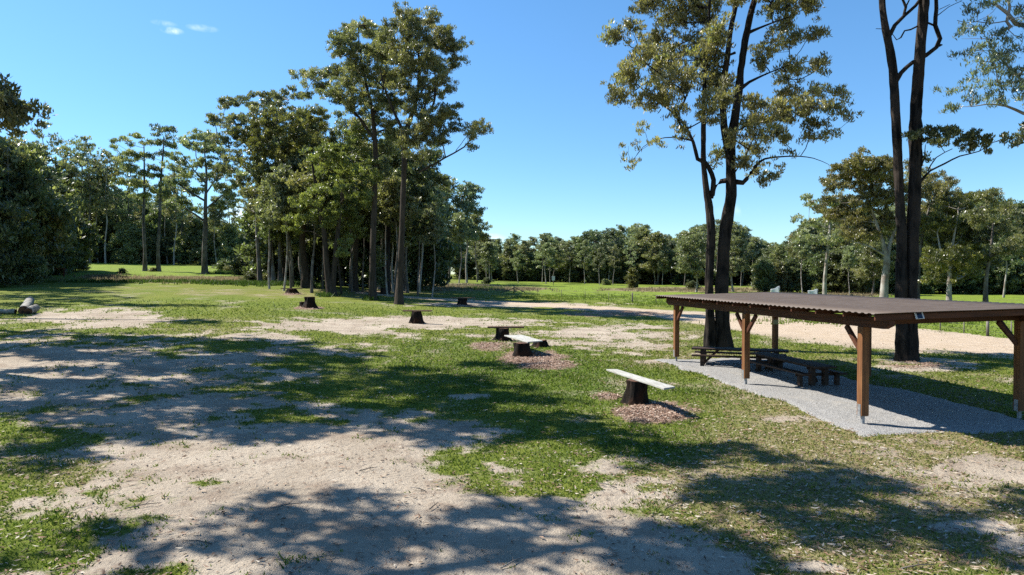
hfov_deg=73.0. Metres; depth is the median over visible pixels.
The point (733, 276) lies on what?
young tree
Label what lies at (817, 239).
gum tree
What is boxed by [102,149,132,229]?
gum tree
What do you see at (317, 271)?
young tree
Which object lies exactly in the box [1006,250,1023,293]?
young tree
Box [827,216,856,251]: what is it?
gum tree
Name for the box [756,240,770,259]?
gum tree
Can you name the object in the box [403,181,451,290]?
gum tree
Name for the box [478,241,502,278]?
gum tree
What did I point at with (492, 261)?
gum tree
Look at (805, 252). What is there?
gum tree
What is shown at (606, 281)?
shrub
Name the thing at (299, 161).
gum tree
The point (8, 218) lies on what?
thicket tree
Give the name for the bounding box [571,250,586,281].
young tree
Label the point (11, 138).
thicket tree
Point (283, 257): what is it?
gum tree
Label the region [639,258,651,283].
young tree
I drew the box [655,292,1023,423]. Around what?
picnic shelter
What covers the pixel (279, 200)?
gum tree
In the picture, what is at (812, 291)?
marker flag
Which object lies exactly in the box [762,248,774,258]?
gum tree
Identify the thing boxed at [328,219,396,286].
young tree
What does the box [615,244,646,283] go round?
young tree
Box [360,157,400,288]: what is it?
gum tree
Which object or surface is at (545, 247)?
gum tree
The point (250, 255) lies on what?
young tree
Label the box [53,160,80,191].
gum tree
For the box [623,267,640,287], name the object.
sapling
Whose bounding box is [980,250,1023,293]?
young tree
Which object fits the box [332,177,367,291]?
gum tree
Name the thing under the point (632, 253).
gum tree
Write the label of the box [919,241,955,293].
young tree
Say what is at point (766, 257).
young tree
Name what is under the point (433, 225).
gum tree
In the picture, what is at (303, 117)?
gum tree
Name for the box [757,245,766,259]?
gum tree
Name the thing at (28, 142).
gum tree
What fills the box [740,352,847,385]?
picnic table
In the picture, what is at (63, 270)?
rail bench
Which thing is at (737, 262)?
gum tree
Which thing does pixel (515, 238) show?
gum tree
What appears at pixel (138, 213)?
gum tree
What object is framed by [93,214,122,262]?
young tree
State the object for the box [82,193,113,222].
gum tree
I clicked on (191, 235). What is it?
young tree
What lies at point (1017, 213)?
gum tree
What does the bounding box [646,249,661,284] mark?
gum tree
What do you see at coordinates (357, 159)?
gum tree
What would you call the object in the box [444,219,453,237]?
gum tree
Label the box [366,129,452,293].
gum tree
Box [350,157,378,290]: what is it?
gum tree
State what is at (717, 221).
gum tree
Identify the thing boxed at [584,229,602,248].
gum tree
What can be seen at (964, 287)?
young tree
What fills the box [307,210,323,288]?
gum tree
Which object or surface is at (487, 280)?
shrub
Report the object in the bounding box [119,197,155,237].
young tree
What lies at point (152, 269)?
shrub
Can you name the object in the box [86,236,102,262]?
young tree
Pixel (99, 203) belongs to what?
gum tree
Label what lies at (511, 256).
young tree
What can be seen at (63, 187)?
thicket tree
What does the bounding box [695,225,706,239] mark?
gum tree
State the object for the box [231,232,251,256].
young tree
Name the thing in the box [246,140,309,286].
gum tree
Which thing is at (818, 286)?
bush
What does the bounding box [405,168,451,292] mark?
gum tree
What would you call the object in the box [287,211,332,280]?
young tree
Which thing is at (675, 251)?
gum tree
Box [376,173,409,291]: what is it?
gum tree
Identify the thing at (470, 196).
gum tree
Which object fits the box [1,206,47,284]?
thicket tree
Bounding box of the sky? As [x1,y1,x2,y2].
[0,0,1023,273]
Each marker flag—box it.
[771,286,778,291]
[808,289,816,293]
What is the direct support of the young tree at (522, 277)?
on the ground at (524, 529)
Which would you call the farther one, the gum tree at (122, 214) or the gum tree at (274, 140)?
the gum tree at (122, 214)
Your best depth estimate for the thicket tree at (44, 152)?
108.02 m
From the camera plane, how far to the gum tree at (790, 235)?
196.45 m
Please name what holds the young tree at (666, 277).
on the ground at (524, 529)
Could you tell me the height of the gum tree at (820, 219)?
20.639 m
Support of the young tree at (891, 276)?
on the ground at (524, 529)
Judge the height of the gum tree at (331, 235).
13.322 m
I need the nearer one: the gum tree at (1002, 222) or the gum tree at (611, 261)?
the gum tree at (1002, 222)
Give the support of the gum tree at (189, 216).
on the ground at (524, 529)
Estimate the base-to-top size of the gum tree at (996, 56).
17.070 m
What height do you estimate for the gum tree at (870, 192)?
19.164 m
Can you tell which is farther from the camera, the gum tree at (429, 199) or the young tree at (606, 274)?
the young tree at (606, 274)
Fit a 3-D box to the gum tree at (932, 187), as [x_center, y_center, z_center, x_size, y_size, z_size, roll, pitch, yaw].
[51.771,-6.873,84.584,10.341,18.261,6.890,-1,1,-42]
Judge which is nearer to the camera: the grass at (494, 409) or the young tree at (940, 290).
the grass at (494, 409)
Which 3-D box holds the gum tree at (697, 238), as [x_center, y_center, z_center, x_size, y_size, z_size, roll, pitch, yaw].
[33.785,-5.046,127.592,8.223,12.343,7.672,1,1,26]
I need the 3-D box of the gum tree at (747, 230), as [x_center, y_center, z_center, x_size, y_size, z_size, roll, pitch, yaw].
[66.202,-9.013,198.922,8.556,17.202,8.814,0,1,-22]
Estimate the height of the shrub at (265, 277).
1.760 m
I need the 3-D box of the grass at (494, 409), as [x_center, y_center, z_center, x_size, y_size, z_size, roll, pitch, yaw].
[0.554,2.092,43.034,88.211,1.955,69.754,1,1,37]
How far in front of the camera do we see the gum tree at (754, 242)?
192.41 m
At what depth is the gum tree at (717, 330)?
34.89 m
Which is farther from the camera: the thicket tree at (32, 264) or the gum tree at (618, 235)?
the gum tree at (618, 235)
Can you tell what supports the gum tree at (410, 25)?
on the ground at (524, 529)
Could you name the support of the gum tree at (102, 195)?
on the ground at (524, 529)
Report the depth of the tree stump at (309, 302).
56.20 m
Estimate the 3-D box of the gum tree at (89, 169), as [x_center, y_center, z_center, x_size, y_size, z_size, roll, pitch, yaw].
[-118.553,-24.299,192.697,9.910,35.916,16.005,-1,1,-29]
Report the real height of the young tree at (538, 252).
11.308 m
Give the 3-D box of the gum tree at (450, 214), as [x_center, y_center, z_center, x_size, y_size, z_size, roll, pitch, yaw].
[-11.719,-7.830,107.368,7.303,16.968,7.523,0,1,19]
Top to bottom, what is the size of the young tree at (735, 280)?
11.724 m
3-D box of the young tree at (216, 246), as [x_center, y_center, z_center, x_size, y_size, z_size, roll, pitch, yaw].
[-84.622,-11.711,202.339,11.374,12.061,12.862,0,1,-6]
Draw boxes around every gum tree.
[0,72,58,138]
[13,135,54,168]
[21,121,86,178]
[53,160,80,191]
[57,139,90,190]
[64,135,106,261]
[68,135,100,219]
[78,180,100,216]
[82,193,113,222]
[83,163,117,262]
[84,147,126,262]
[99,148,149,223]
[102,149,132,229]
[103,189,130,261]
[108,131,166,270]
[110,191,142,221]
[128,198,142,221]
[143,123,177,271]
[145,193,177,224]
[150,205,186,233]
[154,175,180,263]
[159,127,251,273]
[162,164,193,264]
[165,163,196,235]
[169,204,191,262]
[175,214,197,235]
[204,85,305,280]
[208,195,227,265]
[217,178,239,226]
[220,103,338,287]
[230,194,248,234]
[241,134,292,175]
[241,180,255,204]
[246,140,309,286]
[251,214,285,280]
[253,180,287,288]
[253,225,297,279]
[256,219,284,280]
[261,163,301,290]
[265,177,306,287]
[272,227,307,281]
[274,106,339,156]
[277,156,337,292]
[281,120,385,296]
[288,15,410,300]
[297,155,334,208]
[298,168,321,278]
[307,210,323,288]
[311,184,356,293]
[315,109,350,285]
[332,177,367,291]
[335,140,379,289]
[338,113,389,242]
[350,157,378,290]
[351,157,400,213]
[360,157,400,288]
[361,212,370,290]
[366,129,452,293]
[371,169,410,296]
[372,125,413,167]
[375,1,493,304]
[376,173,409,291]
[377,172,425,292]
[377,175,424,296]
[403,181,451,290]
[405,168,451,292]
[406,195,440,295]
[416,201,446,296]
[432,186,454,287]
[444,177,471,281]
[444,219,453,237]
[446,230,465,257]
[447,211,469,282]
[449,180,487,282]
[451,242,471,273]
[463,230,484,257]
[470,213,492,281]
[471,233,498,254]
[471,242,485,279]
[478,241,498,277]
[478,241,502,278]
[478,242,494,276]
[495,238,503,253]
[502,240,511,257]
[507,233,521,251]
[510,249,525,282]
[519,240,536,277]
[528,236,538,253]
[532,242,555,283]
[536,233,551,281]
[536,235,559,250]
[545,247,557,276]
[551,243,565,275]
[553,236,563,243]
[557,240,565,253]
[561,240,580,282]
[563,236,579,281]
[573,239,592,283]
[574,231,597,282]
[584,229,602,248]
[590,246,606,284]
[595,228,624,278]
[597,0,864,347]
[607,230,626,258]
[607,244,620,277]
[616,224,628,248]
[622,223,647,252]
[622,234,638,265]
[628,226,656,262]
[636,231,678,284]
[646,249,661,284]
[656,250,671,284]
[666,239,676,283]
[667,230,694,269]
[672,227,716,291]
[673,236,689,285]
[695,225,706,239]
[704,221,759,291]
[706,219,720,232]
[714,240,717,268]
[740,227,757,284]
[747,236,763,281]
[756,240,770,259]
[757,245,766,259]
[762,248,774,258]
[768,242,782,248]
[769,246,785,262]
[772,243,790,257]
[784,234,816,261]
[785,227,802,244]
[790,192,843,293]
[790,223,836,258]
[791,228,813,292]
[809,145,919,296]
[809,217,824,225]
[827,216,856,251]
[832,220,857,252]
[840,245,859,294]
[850,233,895,294]
[863,206,919,292]
[876,0,1023,361]
[903,158,963,298]
[918,189,996,300]
[930,0,1023,133]
[961,186,1023,301]
[973,202,996,242]
[987,213,1023,297]
[995,208,1023,244]
[999,207,1023,237]
[1012,199,1023,209]
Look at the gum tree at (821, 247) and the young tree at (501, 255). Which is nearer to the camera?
the gum tree at (821, 247)
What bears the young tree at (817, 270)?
on the ground at (524, 529)
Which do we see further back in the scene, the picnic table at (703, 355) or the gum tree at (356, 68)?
the gum tree at (356, 68)
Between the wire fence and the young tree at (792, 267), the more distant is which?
the young tree at (792, 267)
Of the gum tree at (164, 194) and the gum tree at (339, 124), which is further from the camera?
the gum tree at (164, 194)
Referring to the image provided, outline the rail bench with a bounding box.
[48,268,65,276]
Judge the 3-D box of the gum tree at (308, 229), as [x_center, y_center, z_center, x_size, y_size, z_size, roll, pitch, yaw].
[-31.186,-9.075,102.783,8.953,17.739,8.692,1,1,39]
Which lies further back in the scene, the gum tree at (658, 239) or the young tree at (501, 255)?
the young tree at (501, 255)
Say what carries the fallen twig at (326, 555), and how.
on the ground at (524, 529)
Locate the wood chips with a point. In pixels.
(664, 414)
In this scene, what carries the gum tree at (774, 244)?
on the ground at (524, 529)
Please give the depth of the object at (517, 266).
177.86 m
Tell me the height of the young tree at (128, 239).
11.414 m
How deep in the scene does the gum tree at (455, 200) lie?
157.60 m
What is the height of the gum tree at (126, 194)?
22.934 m
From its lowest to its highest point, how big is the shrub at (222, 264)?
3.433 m
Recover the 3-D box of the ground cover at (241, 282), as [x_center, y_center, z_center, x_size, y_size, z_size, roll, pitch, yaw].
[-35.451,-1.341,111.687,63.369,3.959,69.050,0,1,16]
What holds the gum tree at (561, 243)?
on the ground at (524, 529)
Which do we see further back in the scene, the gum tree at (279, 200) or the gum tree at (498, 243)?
the gum tree at (498, 243)
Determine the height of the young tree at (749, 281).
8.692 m
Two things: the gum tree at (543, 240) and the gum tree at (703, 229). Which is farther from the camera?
the gum tree at (703, 229)
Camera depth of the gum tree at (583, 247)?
182.93 m
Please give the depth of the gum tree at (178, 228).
216.10 m
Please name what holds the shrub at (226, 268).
on the ground at (524, 529)
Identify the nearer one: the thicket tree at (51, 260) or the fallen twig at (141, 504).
the fallen twig at (141, 504)
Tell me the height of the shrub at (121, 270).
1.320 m
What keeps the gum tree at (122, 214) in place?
on the ground at (524, 529)
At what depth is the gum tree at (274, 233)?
95.89 m
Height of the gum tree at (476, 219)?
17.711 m
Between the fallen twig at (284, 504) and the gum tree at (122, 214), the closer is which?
the fallen twig at (284, 504)
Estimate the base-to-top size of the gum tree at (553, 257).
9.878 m
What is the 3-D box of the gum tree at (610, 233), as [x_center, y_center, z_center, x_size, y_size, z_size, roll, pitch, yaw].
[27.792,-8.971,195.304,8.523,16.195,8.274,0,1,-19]
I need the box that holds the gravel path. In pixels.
[656,358,1023,436]
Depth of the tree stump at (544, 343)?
34.65 m
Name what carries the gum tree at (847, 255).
on the ground at (524, 529)
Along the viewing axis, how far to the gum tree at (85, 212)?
208.57 m
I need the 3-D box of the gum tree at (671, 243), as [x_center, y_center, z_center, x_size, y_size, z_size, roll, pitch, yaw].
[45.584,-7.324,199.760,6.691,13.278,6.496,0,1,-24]
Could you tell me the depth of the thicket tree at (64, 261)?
107.90 m
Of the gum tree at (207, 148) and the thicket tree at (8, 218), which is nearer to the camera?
the thicket tree at (8, 218)
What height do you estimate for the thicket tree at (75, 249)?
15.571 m
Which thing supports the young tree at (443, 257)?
on the ground at (524, 529)
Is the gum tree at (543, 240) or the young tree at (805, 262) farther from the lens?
the gum tree at (543, 240)
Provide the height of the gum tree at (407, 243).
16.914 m
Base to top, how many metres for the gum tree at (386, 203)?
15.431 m
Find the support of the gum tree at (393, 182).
on the ground at (524, 529)
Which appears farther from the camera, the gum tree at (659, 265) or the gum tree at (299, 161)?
the gum tree at (659, 265)
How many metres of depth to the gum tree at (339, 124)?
104.78 m
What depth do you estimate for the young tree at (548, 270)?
199.53 m
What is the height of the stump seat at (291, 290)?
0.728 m
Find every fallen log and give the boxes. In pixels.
[0,309,16,313]
[18,296,34,313]
[24,304,39,313]
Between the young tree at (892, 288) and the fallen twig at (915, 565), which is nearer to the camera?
the fallen twig at (915, 565)
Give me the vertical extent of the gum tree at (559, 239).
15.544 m
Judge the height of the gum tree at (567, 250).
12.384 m
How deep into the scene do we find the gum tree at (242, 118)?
96.56 m
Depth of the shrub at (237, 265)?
125.76 m
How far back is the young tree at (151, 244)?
197.32 m
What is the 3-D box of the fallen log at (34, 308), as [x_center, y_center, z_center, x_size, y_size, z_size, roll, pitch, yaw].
[-31.797,1.452,45.872,0.521,0.641,1.341,0,1,-15]
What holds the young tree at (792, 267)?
on the ground at (524, 529)
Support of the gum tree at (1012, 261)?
on the ground at (524, 529)
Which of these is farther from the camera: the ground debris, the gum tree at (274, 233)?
the gum tree at (274, 233)
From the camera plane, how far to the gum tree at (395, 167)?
85.26 m
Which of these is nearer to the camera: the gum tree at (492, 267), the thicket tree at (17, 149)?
the thicket tree at (17, 149)
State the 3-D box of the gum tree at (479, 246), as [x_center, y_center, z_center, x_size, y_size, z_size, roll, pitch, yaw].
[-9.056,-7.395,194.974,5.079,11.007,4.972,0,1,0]
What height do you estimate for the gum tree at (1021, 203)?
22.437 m
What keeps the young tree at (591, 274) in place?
on the ground at (524, 529)
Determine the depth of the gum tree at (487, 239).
217.59 m
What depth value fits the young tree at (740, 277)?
201.67 m
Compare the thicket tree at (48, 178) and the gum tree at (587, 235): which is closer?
the thicket tree at (48, 178)
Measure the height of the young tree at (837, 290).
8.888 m
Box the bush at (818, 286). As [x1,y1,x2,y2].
[811,283,827,293]
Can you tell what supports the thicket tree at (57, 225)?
on the ground at (524, 529)
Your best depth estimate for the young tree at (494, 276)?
204.13 m
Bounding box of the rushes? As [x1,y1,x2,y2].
[51,273,931,296]
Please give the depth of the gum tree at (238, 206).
201.72 m
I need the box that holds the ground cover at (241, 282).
[38,270,516,300]
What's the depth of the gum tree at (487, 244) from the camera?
176.09 m
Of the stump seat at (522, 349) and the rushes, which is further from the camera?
the rushes
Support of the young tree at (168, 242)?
on the ground at (524, 529)
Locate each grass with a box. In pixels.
[0,297,1023,574]
[434,291,1013,328]
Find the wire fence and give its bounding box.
[500,286,1011,335]
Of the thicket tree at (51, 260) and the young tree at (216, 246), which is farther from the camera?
the young tree at (216, 246)
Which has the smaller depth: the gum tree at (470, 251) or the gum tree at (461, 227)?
the gum tree at (461, 227)
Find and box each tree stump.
[302,297,317,307]
[530,340,548,347]
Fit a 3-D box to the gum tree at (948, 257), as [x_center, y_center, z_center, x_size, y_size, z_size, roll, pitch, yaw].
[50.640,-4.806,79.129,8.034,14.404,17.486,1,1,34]
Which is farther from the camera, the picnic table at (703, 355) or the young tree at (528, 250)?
the young tree at (528, 250)
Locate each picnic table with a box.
[691,346,788,365]
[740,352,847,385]
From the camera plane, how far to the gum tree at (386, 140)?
112.70 m
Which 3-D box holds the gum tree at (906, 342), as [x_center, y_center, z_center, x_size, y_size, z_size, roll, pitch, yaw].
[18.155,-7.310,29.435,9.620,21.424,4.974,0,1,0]
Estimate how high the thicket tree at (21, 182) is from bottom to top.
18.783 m
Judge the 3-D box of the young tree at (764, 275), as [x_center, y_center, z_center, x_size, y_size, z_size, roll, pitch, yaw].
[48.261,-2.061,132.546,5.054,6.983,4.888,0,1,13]
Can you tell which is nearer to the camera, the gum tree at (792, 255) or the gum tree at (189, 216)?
the gum tree at (792, 255)
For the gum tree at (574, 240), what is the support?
on the ground at (524, 529)
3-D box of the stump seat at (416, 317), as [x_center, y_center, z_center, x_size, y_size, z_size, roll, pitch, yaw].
[-6.457,2.049,47.263,1.960,1.008,1.620,0,1,0]
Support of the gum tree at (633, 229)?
on the ground at (524, 529)
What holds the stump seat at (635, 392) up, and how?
on the ground at (524, 529)
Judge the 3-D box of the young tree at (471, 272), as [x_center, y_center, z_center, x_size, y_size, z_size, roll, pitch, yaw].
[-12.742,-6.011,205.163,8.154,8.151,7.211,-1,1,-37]
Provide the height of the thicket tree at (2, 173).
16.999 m
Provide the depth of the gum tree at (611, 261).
182.61 m
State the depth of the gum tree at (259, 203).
83.28 m
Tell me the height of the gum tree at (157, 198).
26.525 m
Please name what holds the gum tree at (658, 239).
on the ground at (524, 529)
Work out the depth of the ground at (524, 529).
14.76 m
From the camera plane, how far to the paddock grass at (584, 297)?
86.10 m
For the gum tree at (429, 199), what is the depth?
85.90 m
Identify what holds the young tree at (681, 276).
on the ground at (524, 529)
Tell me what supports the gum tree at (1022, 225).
on the ground at (524, 529)
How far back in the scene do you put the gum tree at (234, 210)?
198.93 m
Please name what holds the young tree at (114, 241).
on the ground at (524, 529)
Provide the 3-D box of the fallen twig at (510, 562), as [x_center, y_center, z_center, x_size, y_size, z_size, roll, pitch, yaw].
[-0.032,3.603,9.136,0.116,0.051,0.450,1,1,37]
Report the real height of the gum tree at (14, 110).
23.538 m
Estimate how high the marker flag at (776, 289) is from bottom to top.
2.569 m
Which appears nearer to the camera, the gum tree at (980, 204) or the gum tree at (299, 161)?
the gum tree at (299, 161)
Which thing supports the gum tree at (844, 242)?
on the ground at (524, 529)
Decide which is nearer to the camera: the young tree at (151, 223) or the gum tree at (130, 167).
the gum tree at (130, 167)
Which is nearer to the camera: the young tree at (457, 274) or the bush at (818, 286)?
the bush at (818, 286)
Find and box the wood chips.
[286,293,957,423]
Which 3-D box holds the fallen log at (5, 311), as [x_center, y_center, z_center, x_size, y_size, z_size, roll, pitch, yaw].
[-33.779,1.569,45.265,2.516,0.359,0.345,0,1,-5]
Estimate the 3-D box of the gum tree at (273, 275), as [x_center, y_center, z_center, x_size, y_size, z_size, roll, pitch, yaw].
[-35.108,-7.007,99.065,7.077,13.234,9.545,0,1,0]
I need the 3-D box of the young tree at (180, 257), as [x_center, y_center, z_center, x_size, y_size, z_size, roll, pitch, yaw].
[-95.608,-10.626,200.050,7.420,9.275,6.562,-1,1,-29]
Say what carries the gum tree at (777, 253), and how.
on the ground at (524, 529)
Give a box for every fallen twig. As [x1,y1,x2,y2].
[125,500,160,508]
[185,540,211,544]
[270,500,298,507]
[312,549,341,558]
[500,556,521,567]
[900,561,933,568]
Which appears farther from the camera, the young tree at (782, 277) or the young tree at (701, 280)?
the young tree at (701, 280)
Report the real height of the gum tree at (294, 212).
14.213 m
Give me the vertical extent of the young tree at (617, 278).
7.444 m
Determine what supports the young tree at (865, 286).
on the ground at (524, 529)
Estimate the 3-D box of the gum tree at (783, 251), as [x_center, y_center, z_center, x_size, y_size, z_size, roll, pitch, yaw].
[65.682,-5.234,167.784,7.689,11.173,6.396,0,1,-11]
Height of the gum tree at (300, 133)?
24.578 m
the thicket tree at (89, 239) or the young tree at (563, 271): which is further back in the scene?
the young tree at (563, 271)
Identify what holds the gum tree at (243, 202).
on the ground at (524, 529)
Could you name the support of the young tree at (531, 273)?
on the ground at (524, 529)
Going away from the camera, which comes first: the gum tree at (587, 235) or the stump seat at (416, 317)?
the stump seat at (416, 317)
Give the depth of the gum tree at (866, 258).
121.16 m
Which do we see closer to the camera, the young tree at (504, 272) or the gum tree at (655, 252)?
the gum tree at (655, 252)
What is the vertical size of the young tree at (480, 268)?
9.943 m
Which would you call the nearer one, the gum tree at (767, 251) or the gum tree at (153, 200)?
the gum tree at (767, 251)
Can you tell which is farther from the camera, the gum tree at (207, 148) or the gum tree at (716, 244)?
the gum tree at (716, 244)
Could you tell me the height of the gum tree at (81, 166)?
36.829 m
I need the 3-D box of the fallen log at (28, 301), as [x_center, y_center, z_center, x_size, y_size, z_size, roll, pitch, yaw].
[-34.618,1.229,49.440,0.617,0.917,10.102,-1,1,-33]
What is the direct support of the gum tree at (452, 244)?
on the ground at (524, 529)
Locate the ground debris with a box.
[3,346,1018,574]
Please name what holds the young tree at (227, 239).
on the ground at (524, 529)
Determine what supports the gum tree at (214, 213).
on the ground at (524, 529)
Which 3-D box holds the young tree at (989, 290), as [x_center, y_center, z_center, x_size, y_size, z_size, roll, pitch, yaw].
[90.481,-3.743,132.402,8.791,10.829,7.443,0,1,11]
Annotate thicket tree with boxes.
[0,135,59,198]
[0,138,41,200]
[0,138,58,249]
[0,142,84,281]
[0,156,6,187]
[0,190,40,286]
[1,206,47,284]
[2,136,28,148]
[15,141,64,190]
[34,165,57,188]
[39,243,60,277]
[43,166,63,219]
[48,165,80,203]
[48,193,83,274]
[48,227,82,274]
[58,176,104,265]
[71,236,85,271]
[74,248,94,270]
[75,210,98,269]
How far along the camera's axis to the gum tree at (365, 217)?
92.41 m
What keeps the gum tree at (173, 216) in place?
on the ground at (524, 529)
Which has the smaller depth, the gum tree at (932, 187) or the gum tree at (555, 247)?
the gum tree at (932, 187)
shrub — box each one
[117,268,127,272]
[148,267,157,271]
[209,258,230,270]
[222,265,232,270]
[226,255,253,274]
[238,271,256,279]
[262,273,267,280]
[480,277,494,283]
[601,279,611,284]
[685,279,700,289]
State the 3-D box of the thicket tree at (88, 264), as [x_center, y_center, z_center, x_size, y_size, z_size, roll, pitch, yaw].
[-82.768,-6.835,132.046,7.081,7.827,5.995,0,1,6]
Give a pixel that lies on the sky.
(109, 69)
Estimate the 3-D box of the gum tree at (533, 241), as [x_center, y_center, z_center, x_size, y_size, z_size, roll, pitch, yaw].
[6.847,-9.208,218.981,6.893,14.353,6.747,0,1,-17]
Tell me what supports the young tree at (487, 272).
on the ground at (524, 529)
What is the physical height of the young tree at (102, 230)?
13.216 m
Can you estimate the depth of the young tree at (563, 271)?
197.84 m
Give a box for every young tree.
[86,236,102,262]
[87,221,116,262]
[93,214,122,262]
[103,219,142,263]
[115,226,146,263]
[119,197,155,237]
[137,209,178,263]
[140,235,163,263]
[156,224,178,263]
[169,236,191,264]
[176,218,209,264]
[186,227,218,264]
[207,227,220,253]
[212,222,246,261]
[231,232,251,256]
[232,200,298,278]
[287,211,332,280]
[293,217,361,283]
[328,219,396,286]
[378,207,460,289]
[451,248,469,278]
[457,256,476,278]
[473,255,498,279]
[482,262,495,277]
[492,258,501,279]
[495,258,516,280]
[497,252,505,278]
[503,245,525,280]
[510,259,523,280]
[512,243,529,280]
[519,252,541,281]
[531,251,557,281]
[539,259,556,281]
[551,252,579,282]
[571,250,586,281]
[581,246,610,282]
[591,249,614,282]
[609,259,624,282]
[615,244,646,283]
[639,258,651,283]
[646,268,661,283]
[657,266,672,283]
[669,252,695,284]
[689,248,715,284]
[715,250,739,284]
[733,270,740,284]
[737,260,755,284]
[738,258,755,284]
[746,255,773,288]
[751,259,778,291]
[771,259,792,291]
[781,257,807,291]
[798,256,813,291]
[805,252,829,290]
[810,246,854,292]
[828,258,855,292]
[839,249,877,293]
[855,242,895,293]
[887,238,894,291]
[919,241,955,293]
[936,286,946,292]
[941,233,995,293]
[967,243,1000,293]
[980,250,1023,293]
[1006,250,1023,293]
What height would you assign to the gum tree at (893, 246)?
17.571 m
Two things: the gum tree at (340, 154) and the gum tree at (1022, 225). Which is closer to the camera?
the gum tree at (340, 154)
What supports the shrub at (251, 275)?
on the ground at (524, 529)
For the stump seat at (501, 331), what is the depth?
37.57 m
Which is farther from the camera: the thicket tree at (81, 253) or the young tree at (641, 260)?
the young tree at (641, 260)
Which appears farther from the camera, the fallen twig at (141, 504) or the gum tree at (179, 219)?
the gum tree at (179, 219)
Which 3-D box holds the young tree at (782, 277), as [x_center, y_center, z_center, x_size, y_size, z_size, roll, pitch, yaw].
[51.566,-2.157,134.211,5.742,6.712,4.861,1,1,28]
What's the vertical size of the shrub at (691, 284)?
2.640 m
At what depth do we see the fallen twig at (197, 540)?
9.61 m
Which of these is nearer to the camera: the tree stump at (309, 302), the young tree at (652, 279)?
the tree stump at (309, 302)
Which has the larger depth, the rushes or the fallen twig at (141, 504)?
the rushes
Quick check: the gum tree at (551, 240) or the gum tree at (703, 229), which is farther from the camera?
the gum tree at (551, 240)
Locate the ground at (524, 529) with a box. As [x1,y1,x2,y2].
[0,261,1023,574]
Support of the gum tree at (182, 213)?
on the ground at (524, 529)
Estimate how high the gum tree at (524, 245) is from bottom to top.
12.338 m
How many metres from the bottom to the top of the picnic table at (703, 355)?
0.690 m
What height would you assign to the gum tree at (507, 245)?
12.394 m
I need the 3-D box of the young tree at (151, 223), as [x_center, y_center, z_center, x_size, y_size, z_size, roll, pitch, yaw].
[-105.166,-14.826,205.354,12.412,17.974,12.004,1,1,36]
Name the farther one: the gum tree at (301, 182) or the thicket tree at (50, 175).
the thicket tree at (50, 175)
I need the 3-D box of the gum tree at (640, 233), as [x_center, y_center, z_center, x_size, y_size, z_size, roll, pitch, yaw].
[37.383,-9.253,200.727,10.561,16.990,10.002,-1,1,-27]
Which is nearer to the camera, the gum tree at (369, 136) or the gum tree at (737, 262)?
the gum tree at (369, 136)
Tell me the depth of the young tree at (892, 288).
134.12 m
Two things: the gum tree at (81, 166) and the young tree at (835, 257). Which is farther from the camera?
the gum tree at (81, 166)
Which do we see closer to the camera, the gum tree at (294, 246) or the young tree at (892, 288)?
the gum tree at (294, 246)
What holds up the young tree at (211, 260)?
on the ground at (524, 529)
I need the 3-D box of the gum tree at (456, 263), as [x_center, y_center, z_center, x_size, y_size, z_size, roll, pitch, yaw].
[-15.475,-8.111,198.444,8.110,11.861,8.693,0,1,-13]
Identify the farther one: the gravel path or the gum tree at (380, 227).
the gum tree at (380, 227)
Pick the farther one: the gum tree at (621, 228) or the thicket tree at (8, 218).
the gum tree at (621, 228)
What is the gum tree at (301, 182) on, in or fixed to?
on the ground at (524, 529)
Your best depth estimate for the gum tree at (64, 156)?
192.75 m
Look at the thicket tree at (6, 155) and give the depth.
82.95 m
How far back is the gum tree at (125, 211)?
198.39 m
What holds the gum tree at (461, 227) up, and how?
on the ground at (524, 529)
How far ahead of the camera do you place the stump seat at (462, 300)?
69.94 m
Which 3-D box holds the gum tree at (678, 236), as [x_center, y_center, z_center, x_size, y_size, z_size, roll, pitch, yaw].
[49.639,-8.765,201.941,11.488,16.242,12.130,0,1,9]
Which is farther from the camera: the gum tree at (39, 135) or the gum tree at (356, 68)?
the gum tree at (39, 135)
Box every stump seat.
[280,288,302,293]
[403,310,431,323]
[450,297,474,304]
[487,326,523,340]
[504,335,542,356]
[606,369,674,404]
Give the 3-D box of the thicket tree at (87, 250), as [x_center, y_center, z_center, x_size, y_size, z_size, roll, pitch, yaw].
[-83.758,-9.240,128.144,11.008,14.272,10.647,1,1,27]

